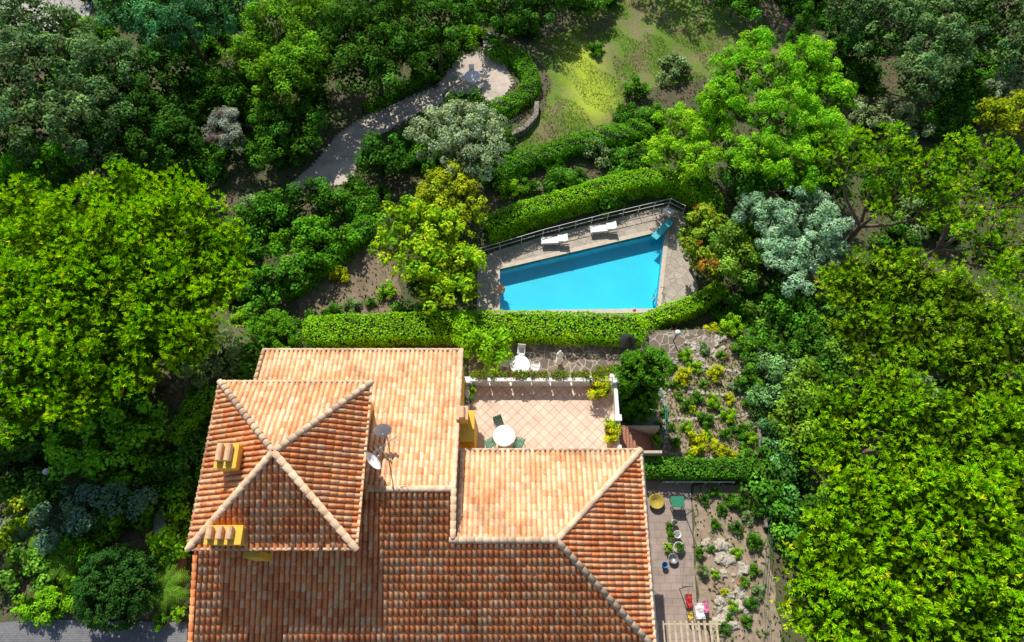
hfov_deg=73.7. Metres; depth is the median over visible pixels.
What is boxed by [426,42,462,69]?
shrub
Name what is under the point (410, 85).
garden hedge
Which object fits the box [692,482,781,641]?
rockery soil
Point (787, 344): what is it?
laurel shrub
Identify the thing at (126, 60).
shrub
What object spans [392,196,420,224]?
shrub
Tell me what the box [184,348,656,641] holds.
ridge caps
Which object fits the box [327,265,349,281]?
flowering shrub
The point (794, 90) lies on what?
pepper tree
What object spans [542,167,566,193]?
shrub
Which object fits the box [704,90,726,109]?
shrub
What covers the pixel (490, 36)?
shrub
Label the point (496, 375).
flower box
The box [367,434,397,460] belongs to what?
television aerial
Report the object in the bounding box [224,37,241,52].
shrub
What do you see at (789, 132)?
shrub
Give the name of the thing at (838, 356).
laurel shrub
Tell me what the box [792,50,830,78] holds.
shrub
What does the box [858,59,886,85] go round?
shrub
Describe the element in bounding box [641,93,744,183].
pepper tree
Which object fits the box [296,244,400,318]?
dirt path
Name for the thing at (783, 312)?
laurel shrub
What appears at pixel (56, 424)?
shrub
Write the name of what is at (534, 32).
shrub
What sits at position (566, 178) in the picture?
shrub
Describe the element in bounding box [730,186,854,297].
mimosa tree
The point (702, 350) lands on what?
shrub
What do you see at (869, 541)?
shrub
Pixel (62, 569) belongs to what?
palm tree
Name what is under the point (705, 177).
shrub
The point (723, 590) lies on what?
flowering shrub
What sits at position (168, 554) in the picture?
laurel shrub
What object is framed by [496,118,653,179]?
garden hedge
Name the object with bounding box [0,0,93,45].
road
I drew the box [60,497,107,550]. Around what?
shrub
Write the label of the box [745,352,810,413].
rosemary shrub
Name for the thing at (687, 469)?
garden hedge
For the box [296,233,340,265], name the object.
shrub
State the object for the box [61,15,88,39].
shrub
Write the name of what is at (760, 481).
shrub
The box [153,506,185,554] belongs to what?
side path
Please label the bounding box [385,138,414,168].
shrub
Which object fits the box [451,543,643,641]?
roof
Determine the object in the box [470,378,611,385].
balustrade
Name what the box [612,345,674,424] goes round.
clipped cypress
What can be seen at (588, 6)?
bay tree
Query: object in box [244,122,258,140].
shrub
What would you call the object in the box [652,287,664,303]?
pool ladder
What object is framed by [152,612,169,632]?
potted plant
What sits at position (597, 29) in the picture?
grass
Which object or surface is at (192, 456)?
laurel shrub
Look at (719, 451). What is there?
flowering shrub
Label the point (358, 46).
holm oak tree
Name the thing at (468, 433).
yellow chimney
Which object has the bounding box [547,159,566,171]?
shrub
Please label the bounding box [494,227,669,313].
swimming pool
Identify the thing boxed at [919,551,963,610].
shrub
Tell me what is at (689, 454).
shrub
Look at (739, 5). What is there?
holm oak tree
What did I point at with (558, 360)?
garden statue
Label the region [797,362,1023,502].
umbrella pine tree
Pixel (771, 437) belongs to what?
shrub
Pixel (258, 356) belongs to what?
privet shrub
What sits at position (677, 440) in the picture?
shrub
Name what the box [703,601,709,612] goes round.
drying rack towel
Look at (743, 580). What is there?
flowering shrub
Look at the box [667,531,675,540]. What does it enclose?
potted plant
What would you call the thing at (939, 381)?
shrub
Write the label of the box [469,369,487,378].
flower box
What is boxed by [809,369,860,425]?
shrub
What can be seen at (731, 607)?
shrub
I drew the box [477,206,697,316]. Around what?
pool deck
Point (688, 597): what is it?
drying rack towel
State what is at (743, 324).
shrub
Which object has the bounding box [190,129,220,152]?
shrub
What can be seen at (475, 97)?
shrub
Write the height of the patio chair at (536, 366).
0.910 m
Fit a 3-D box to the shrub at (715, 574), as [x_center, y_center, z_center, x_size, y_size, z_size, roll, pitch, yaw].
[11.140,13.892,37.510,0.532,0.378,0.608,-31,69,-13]
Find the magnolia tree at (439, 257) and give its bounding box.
[367,194,487,313]
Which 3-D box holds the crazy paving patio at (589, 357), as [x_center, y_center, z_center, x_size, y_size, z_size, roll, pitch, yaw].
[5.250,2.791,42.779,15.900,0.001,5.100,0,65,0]
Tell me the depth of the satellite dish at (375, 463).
30.62 m
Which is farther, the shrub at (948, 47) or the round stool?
the shrub at (948, 47)
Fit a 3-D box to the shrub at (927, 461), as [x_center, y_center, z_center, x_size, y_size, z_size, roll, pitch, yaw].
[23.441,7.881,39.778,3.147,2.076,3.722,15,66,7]
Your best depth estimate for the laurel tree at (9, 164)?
47.35 m
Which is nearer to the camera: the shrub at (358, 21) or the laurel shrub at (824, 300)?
the laurel shrub at (824, 300)
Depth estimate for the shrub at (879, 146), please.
51.96 m
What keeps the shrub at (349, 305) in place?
on the ground at (638, 24)
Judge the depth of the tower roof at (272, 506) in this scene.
28.60 m
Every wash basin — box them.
[668,553,678,563]
[673,542,684,553]
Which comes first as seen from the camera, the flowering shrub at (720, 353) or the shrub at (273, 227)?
the flowering shrub at (720, 353)
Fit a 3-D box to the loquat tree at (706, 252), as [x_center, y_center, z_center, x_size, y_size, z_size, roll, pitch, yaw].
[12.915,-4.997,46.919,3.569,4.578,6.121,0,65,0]
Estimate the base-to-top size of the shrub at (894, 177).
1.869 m
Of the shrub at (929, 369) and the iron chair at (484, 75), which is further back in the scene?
the iron chair at (484, 75)
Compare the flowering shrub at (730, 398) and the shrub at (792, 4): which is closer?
the flowering shrub at (730, 398)
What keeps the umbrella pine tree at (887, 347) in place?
on the ground at (638, 24)
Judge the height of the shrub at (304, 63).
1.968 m
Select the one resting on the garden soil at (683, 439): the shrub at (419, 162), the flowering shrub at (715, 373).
the flowering shrub at (715, 373)
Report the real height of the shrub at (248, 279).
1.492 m
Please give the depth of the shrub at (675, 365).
42.52 m
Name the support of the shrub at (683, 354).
on the ground at (638, 24)
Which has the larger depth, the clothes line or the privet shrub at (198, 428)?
the privet shrub at (198, 428)
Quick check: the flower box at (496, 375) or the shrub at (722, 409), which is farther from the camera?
the shrub at (722, 409)
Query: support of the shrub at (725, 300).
on the ground at (638, 24)
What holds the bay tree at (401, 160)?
on the ground at (638, 24)
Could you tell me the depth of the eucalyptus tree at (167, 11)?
51.19 m
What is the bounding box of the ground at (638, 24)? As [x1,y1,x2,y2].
[0,0,1023,641]
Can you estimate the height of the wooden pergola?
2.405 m
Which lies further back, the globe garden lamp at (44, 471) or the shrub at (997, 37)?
the shrub at (997, 37)
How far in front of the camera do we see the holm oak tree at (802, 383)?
39.10 m
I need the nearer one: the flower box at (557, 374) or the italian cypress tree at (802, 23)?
the flower box at (557, 374)
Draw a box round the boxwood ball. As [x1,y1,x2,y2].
[70,542,163,632]
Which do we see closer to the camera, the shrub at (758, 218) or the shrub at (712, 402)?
the shrub at (712, 402)
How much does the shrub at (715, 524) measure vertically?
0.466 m
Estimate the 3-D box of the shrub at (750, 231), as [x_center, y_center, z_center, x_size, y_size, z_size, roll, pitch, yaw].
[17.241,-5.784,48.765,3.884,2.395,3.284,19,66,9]
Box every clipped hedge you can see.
[302,309,648,347]
[482,166,724,243]
[630,280,728,329]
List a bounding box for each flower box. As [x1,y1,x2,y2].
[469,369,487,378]
[489,370,507,379]
[510,369,527,378]
[530,369,548,378]
[550,369,568,378]
[571,369,589,378]
[591,369,609,378]
[596,363,617,373]
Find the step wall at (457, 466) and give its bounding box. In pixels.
[456,405,460,495]
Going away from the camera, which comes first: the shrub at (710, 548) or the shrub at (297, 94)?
the shrub at (710, 548)
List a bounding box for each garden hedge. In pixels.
[163,386,216,446]
[273,210,377,301]
[361,66,435,113]
[402,103,448,133]
[483,39,541,120]
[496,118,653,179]
[644,456,752,482]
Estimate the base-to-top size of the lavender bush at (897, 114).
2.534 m
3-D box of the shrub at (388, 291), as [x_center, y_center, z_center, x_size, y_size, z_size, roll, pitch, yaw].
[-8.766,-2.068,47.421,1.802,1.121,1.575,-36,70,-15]
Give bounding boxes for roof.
[187,385,272,541]
[189,489,452,641]
[191,457,352,550]
[223,380,366,445]
[257,348,458,488]
[279,387,372,550]
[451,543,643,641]
[456,448,634,536]
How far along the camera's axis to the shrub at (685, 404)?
41.39 m
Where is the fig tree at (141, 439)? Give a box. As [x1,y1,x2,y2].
[41,396,170,491]
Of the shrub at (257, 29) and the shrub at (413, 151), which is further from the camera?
the shrub at (257, 29)
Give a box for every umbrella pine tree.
[0,157,254,450]
[769,444,1023,641]
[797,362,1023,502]
[808,120,968,266]
[812,238,1023,412]
[910,125,1023,303]
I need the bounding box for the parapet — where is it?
[465,377,621,447]
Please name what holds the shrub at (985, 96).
on the ground at (638, 24)
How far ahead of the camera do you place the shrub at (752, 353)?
42.49 m
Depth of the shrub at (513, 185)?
50.84 m
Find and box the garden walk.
[619,409,657,460]
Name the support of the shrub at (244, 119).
on the ground at (638, 24)
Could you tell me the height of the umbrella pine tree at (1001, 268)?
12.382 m
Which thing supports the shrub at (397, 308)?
on the ground at (638, 24)
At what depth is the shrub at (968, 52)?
57.02 m
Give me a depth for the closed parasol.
41.86 m
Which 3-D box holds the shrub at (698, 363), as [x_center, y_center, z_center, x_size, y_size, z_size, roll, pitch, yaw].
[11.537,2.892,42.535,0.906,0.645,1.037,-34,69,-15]
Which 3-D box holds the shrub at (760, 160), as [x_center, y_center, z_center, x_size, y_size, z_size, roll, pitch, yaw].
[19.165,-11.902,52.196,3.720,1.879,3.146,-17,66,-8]
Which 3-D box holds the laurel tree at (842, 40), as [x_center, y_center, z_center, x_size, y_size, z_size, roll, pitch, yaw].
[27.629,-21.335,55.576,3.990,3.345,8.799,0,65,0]
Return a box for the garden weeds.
[657,334,756,458]
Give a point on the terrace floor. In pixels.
(555, 416)
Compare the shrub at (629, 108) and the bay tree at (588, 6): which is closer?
the shrub at (629, 108)
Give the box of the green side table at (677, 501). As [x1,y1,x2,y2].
[669,496,684,508]
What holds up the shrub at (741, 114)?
on the ground at (638, 24)
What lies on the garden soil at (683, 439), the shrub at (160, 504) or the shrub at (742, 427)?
the shrub at (742, 427)
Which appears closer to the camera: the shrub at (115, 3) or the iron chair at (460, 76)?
the iron chair at (460, 76)
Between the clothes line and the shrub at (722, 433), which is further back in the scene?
the shrub at (722, 433)
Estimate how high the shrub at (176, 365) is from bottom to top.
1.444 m
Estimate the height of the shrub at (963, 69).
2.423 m
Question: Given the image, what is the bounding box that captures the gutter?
[642,452,657,641]
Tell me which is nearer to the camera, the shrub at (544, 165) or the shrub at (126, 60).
the shrub at (544, 165)
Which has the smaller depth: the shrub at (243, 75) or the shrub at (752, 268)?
the shrub at (752, 268)
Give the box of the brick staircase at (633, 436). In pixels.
[619,424,661,459]
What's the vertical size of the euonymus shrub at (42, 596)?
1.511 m
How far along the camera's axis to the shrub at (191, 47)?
57.84 m
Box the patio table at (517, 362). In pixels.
[510,355,529,371]
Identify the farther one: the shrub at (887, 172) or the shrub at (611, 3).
the shrub at (611, 3)
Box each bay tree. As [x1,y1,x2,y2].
[353,129,416,181]
[400,0,476,77]
[572,0,612,19]
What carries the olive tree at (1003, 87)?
on the ground at (638, 24)
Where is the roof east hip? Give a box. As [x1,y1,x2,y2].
[562,454,655,641]
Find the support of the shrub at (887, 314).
on the ground at (638, 24)
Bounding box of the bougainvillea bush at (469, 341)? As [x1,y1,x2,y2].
[449,313,513,373]
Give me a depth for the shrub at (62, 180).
51.69 m
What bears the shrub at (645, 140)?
on the ground at (638, 24)
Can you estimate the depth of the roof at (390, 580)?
30.40 m
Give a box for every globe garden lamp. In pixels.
[42,468,60,476]
[673,330,680,340]
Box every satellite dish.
[366,452,380,469]
[373,424,391,436]
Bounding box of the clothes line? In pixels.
[679,510,697,588]
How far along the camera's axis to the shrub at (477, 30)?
58.69 m
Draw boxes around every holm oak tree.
[0,0,148,163]
[66,14,211,180]
[305,0,429,96]
[470,0,583,33]
[713,0,761,19]
[767,355,829,455]
[822,0,1023,104]
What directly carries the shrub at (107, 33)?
on the ground at (638, 24)
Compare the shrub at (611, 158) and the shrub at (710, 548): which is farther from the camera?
the shrub at (611, 158)
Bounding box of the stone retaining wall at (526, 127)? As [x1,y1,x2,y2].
[510,101,539,139]
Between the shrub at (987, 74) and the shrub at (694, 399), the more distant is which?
the shrub at (987, 74)
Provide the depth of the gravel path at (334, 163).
55.72 m
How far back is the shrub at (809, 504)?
37.72 m
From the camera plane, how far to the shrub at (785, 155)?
51.67 m
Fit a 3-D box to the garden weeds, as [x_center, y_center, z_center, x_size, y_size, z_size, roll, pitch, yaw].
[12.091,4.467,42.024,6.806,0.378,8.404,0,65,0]
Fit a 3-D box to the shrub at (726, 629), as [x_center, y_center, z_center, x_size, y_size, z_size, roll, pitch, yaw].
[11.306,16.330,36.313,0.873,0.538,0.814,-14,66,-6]
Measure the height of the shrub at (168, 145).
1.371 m
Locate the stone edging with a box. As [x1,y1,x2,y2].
[288,51,762,461]
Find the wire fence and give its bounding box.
[763,504,772,634]
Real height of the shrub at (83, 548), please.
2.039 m
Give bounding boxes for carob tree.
[180,57,331,168]
[218,0,347,108]
[973,88,1023,152]
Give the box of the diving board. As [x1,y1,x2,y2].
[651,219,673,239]
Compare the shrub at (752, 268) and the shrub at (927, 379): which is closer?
the shrub at (927, 379)
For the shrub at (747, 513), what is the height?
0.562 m
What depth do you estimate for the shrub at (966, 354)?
41.83 m
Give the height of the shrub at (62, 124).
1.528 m
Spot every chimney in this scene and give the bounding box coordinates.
[203,525,244,545]
[213,443,243,472]
[456,406,477,447]
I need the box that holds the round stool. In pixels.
[674,530,681,537]
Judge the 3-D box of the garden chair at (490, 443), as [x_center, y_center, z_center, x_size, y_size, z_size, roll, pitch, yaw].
[-1.211,6.689,37.204,0.565,0.910,0.483,-23,67,-10]
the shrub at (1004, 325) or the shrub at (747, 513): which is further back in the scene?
the shrub at (1004, 325)
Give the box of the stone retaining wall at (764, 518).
[755,426,767,527]
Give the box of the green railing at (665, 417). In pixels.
[658,390,667,441]
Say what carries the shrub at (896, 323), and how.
on the ground at (638, 24)
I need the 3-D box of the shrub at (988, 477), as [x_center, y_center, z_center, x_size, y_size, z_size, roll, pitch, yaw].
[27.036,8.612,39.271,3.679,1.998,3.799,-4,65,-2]
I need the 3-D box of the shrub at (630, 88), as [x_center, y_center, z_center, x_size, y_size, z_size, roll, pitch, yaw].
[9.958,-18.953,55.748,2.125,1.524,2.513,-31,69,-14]
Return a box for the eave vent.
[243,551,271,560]
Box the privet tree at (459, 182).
[411,159,489,235]
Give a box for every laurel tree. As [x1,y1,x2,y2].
[0,126,80,197]
[0,417,66,507]
[705,218,763,285]
[718,152,866,202]
[824,13,888,98]
[929,68,991,126]
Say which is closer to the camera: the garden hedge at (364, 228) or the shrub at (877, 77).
the garden hedge at (364, 228)
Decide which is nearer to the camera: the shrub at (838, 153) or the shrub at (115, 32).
the shrub at (838, 153)
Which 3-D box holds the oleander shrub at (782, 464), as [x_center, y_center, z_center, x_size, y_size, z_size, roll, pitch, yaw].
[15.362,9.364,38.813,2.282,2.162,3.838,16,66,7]
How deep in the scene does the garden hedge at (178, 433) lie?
40.03 m
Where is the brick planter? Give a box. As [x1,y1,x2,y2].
[153,556,186,580]
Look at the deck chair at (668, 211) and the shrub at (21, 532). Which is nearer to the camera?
the shrub at (21, 532)
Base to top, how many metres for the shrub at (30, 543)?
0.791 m
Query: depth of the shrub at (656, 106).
55.01 m
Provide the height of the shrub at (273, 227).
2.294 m
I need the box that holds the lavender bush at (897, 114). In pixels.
[848,93,936,139]
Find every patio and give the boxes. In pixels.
[469,329,718,402]
[646,477,698,641]
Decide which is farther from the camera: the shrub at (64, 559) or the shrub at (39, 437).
the shrub at (39, 437)
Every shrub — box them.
[0,171,25,197]
[0,410,60,446]
[0,424,45,453]
[0,491,53,551]
[0,541,56,594]
[10,572,83,627]
[23,144,75,185]
[31,68,61,97]
[39,413,76,442]
[41,542,81,580]
[45,74,77,89]
[47,116,73,136]
[49,166,71,184]
[50,176,79,200]
[52,514,107,564]
[57,12,81,36]
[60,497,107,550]
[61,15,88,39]
[66,64,102,93]
[76,15,116,46]
[85,472,145,539]
[88,61,118,83]
[90,29,120,53]
[99,398,153,447]
[101,0,127,17]
[101,478,161,542]
[104,379,145,420]
[105,371,151,415]
[108,131,150,161]
[114,158,147,185]
[117,53,134,68]
[126,88,167,123]
[132,452,181,566]
[137,447,177,498]
[144,501,191,566]
[145,0,179,17]
[145,154,193,186]
[148,476,175,511]
[159,451,201,507]
[162,137,183,156]
[166,438,204,494]
[168,349,186,371]
[169,71,196,101]
[172,121,203,145]
[172,394,212,441]
[174,22,200,50]
[178,506,193,539]
[179,23,216,56]
[184,430,207,454]
[185,142,227,173]
[185,377,217,407]
[186,148,228,186]
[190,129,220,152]
[191,90,240,121]
[194,79,221,99]
[200,100,225,125]
[201,40,222,57]
[203,0,237,21]
[207,21,231,42]
[214,141,240,159]
[215,11,242,27]
[217,95,258,128]
[222,270,258,302]
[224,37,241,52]
[224,332,290,379]
[225,224,331,321]
[226,189,380,301]
[226,306,252,327]
[227,175,357,234]
[228,80,270,105]
[230,1,257,29]
[232,70,250,84]
[232,230,263,269]
[234,353,259,379]
[237,134,268,163]
[237,194,260,216]
[240,19,272,40]
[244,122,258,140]
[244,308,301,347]
[249,191,298,237]
[253,37,265,50]
[255,50,278,80]
[262,104,286,126]
[265,214,361,263]
[265,314,296,329]
[266,133,310,168]
[285,58,315,84]
[288,0,323,18]
[293,308,319,338]
[295,82,321,104]
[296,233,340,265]
[318,307,327,317]
[326,301,344,317]
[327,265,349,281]
[330,183,371,221]
[340,297,362,317]
[342,173,365,193]
[345,0,375,23]
[353,13,375,28]
[364,295,376,306]
[369,38,395,67]
[369,182,397,206]
[375,279,397,300]
[377,15,403,32]
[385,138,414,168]
[387,299,430,315]
[392,127,440,166]
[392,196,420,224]
[401,223,424,245]
[402,254,448,288]
[408,132,458,174]
[409,69,425,81]
[414,155,438,175]
[418,219,461,252]
[420,29,448,63]
[423,256,473,296]
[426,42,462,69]
[430,69,446,83]
[442,87,490,116]
[448,24,477,51]
[456,8,476,24]
[464,25,486,47]
[471,120,516,157]
[474,6,493,21]
[478,159,520,191]
[486,34,499,43]
[491,5,533,36]
[499,177,522,199]
[511,16,541,38]
[518,176,540,194]
[542,159,556,169]
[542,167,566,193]
[543,164,589,196]
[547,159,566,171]
[571,167,587,181]
[582,135,610,168]
[587,41,604,57]
[589,174,629,216]
[593,0,614,6]
[604,148,626,165]
[607,142,648,172]
[608,154,648,177]
[611,101,636,122]
[612,106,626,122]
[621,71,650,100]
[628,106,669,138]
[632,147,652,166]
[639,132,658,149]
[641,103,663,114]
[654,51,692,86]
[659,407,668,418]
[666,363,678,370]
[668,423,676,430]
[668,436,680,447]
[669,378,679,389]
[673,366,692,387]
[674,389,683,399]
[675,155,712,184]
[676,346,693,364]
[677,211,723,249]
[678,419,692,432]
[679,398,693,410]
[684,450,695,460]
[688,360,703,372]
[688,429,708,455]
[689,390,706,403]
[689,405,696,414]
[696,411,714,429]
[697,493,709,506]
[698,379,710,388]
[699,340,710,354]
[700,106,727,123]
[703,322,719,332]
[703,428,713,440]
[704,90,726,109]
[705,363,724,382]
[705,392,722,410]
[706,545,715,553]
[708,484,720,496]
[709,288,750,322]
[710,438,729,457]
[710,569,718,579]
[711,517,721,530]
[714,405,725,415]
[715,226,756,265]
[715,349,729,360]
[716,293,756,329]
[716,501,728,515]
[717,408,736,423]
[717,621,732,636]
[718,428,731,440]
[720,313,744,340]
[720,588,730,596]
[721,493,737,506]
[723,391,735,405]
[725,88,749,102]
[725,612,734,620]
[727,382,743,394]
[727,520,743,536]
[727,599,739,612]
[728,218,771,256]
[728,449,738,461]
[728,546,743,558]
[729,177,763,210]
[729,491,751,510]
[730,422,748,439]
[731,337,748,355]
[732,106,752,118]
[732,362,765,391]
[733,260,757,281]
[735,277,782,319]
[735,306,774,329]
[736,576,749,587]
[737,441,804,512]
[738,441,751,457]
[739,333,785,368]
[740,509,753,526]
[740,613,753,628]
[741,396,755,406]
[742,300,859,372]
[742,324,775,355]
[742,594,758,609]
[743,144,775,176]
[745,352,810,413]
[745,409,768,431]
[745,430,758,445]
[746,324,769,341]
[746,529,765,552]
[747,389,783,419]
[749,562,762,576]
[750,500,766,519]
[750,583,765,603]
[751,203,790,229]
[753,348,770,360]
[757,302,789,330]
[757,417,796,471]
[757,453,802,520]
[758,219,796,257]
[758,483,799,520]
[759,311,824,360]
[761,257,822,307]
[763,289,827,335]
[767,421,802,447]
[767,500,804,562]
[772,454,812,492]
[773,145,793,171]
[774,492,846,559]
[776,0,805,17]
[777,185,806,202]
[781,314,828,350]
[782,121,833,151]
[784,0,814,5]
[787,338,836,378]
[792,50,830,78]
[794,403,833,442]
[796,219,812,237]
[798,264,864,365]
[803,490,844,526]
[806,488,854,536]
[808,0,831,15]
[809,369,844,392]
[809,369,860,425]
[813,60,836,83]
[814,12,832,28]
[827,146,849,166]
[836,47,859,61]
[840,8,875,42]
[840,136,872,161]
[842,356,869,374]
[850,270,894,316]
[851,116,874,132]
[855,515,911,560]
[856,291,916,333]
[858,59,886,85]
[858,172,904,203]
[862,158,907,198]
[867,218,920,256]
[868,162,917,204]
[871,136,911,169]
[874,28,904,54]
[876,361,944,405]
[882,158,908,184]
[891,195,930,238]
[891,434,943,483]
[902,112,922,133]
[903,2,945,33]
[905,114,927,135]
[909,338,938,376]
[909,383,953,426]
[913,144,959,187]
[915,192,944,213]
[916,107,960,139]
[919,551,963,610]
[921,205,969,248]
[929,94,972,129]
[932,343,983,370]
[933,357,978,406]
[934,43,960,58]
[934,86,984,123]
[937,35,978,69]
[938,61,982,88]
[939,442,1007,502]
[942,269,980,298]
[947,503,1021,568]
[950,72,986,97]
[954,113,982,133]
[957,133,983,151]
[961,443,1014,500]
[963,6,1000,41]
[970,50,1007,82]
[972,231,1007,262]
[976,81,997,102]
[980,153,1023,194]
[980,301,1021,333]
[985,51,1023,85]
[989,35,1023,61]
[1001,146,1023,168]
[1003,162,1023,194]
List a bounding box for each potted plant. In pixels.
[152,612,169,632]
[170,604,185,623]
[464,395,473,404]
[465,385,476,396]
[587,374,610,399]
[602,383,612,398]
[602,418,616,432]
[603,422,622,443]
[650,435,662,447]
[653,420,664,432]
[663,542,672,553]
[665,521,674,530]
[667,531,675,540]
[674,542,684,553]
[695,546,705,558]
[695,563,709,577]
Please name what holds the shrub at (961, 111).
on the ground at (638, 24)
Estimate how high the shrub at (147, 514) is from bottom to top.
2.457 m
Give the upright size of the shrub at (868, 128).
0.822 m
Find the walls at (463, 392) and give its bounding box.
[358,370,464,545]
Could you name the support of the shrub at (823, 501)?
on the ground at (638, 24)
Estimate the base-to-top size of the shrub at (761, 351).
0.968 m
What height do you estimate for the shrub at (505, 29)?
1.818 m
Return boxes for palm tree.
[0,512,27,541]
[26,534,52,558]
[41,537,93,584]
[140,562,190,615]
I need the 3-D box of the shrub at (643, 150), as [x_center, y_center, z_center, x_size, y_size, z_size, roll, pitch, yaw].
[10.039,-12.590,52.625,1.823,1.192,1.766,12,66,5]
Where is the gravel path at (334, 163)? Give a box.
[291,51,511,191]
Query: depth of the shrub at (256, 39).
58.01 m
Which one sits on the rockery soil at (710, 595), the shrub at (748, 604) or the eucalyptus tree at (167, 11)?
the shrub at (748, 604)
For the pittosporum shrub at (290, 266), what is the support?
on the ground at (638, 24)
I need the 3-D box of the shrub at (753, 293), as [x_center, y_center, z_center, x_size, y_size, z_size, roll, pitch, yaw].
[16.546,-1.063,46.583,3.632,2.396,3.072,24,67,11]
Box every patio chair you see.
[500,359,509,366]
[517,344,525,355]
[530,362,539,370]
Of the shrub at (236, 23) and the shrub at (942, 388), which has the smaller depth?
the shrub at (942, 388)
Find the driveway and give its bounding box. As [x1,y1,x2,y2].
[0,620,186,641]
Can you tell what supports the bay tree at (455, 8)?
on the ground at (638, 24)
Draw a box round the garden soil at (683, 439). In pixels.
[656,343,757,458]
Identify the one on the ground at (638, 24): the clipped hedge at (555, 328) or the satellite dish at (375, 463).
the clipped hedge at (555, 328)
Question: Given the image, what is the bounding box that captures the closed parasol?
[619,333,635,348]
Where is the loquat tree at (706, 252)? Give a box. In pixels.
[678,202,729,280]
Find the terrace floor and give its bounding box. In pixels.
[470,383,619,447]
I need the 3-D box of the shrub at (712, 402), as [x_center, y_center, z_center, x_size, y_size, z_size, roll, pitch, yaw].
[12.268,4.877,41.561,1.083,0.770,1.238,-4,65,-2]
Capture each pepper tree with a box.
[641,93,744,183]
[694,25,858,194]
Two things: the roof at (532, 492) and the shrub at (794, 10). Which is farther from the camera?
the shrub at (794, 10)
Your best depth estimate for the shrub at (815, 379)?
41.95 m
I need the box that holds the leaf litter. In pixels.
[0,0,1023,641]
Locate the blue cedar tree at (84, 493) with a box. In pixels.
[26,478,159,554]
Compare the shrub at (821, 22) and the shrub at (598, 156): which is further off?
the shrub at (821, 22)
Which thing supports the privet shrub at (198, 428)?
on the ground at (638, 24)
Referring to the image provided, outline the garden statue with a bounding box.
[555,350,563,364]
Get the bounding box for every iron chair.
[457,71,464,82]
[462,83,469,88]
[469,64,473,70]
[476,83,483,88]
[480,70,486,79]
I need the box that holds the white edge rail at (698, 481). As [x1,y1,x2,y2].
[661,481,734,483]
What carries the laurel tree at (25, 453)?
on the ground at (638, 24)
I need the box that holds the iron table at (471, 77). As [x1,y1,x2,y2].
[464,70,479,84]
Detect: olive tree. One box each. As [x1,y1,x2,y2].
[178,328,254,389]
[402,98,510,180]
[977,60,1023,116]
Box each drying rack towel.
[685,594,692,607]
[686,611,693,618]
[694,603,705,618]
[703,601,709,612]
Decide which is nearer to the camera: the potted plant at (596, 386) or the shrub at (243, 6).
the potted plant at (596, 386)
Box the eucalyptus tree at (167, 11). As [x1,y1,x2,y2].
[93,0,255,61]
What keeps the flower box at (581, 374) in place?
attached to the balustrade at (531, 382)
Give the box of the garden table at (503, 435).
[493,425,514,446]
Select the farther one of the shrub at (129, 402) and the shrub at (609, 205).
the shrub at (609, 205)
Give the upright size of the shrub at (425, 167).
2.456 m
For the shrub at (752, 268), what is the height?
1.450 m
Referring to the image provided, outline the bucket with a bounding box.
[662,561,667,567]
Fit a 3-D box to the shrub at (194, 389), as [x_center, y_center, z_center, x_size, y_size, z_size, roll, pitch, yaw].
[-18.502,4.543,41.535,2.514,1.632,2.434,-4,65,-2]
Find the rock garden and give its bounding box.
[683,334,749,636]
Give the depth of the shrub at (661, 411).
41.28 m
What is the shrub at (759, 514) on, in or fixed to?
on the rockery soil at (710, 595)
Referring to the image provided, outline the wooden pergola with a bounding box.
[656,621,720,641]
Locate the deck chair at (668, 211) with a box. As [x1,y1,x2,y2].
[661,205,674,218]
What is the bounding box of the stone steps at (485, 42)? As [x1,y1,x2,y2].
[483,32,493,51]
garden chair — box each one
[483,437,495,447]
[493,414,503,427]
[513,436,525,447]
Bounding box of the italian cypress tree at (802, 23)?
[781,1,814,71]
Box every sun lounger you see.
[541,233,568,246]
[590,221,617,235]
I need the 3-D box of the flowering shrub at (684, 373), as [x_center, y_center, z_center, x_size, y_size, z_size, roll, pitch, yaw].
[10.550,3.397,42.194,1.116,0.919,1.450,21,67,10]
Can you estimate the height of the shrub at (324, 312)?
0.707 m
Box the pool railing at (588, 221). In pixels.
[479,198,685,250]
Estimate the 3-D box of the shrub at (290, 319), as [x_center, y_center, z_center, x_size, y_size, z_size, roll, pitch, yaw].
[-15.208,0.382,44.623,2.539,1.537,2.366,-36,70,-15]
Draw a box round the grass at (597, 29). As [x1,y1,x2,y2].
[508,0,779,168]
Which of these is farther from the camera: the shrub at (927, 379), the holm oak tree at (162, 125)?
the holm oak tree at (162, 125)
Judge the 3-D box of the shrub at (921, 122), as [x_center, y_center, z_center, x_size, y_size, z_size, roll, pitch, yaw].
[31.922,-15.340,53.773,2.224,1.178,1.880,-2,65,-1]
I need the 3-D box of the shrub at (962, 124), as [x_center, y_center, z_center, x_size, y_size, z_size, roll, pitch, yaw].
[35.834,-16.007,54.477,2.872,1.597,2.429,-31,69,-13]
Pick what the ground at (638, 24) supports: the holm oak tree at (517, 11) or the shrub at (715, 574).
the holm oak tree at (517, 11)
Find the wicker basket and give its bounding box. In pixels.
[649,493,664,508]
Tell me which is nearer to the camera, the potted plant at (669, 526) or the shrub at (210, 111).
the potted plant at (669, 526)
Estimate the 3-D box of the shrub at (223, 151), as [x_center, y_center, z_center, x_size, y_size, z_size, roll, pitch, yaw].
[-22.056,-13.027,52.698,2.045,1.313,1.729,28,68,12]
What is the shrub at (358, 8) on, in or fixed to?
on the ground at (638, 24)
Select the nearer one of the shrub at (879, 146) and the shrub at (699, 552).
the shrub at (699, 552)
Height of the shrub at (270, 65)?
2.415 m
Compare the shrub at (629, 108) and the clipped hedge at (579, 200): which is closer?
the clipped hedge at (579, 200)
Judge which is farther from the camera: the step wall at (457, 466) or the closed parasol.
the closed parasol
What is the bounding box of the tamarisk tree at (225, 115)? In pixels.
[200,105,245,157]
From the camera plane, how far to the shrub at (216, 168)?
51.05 m

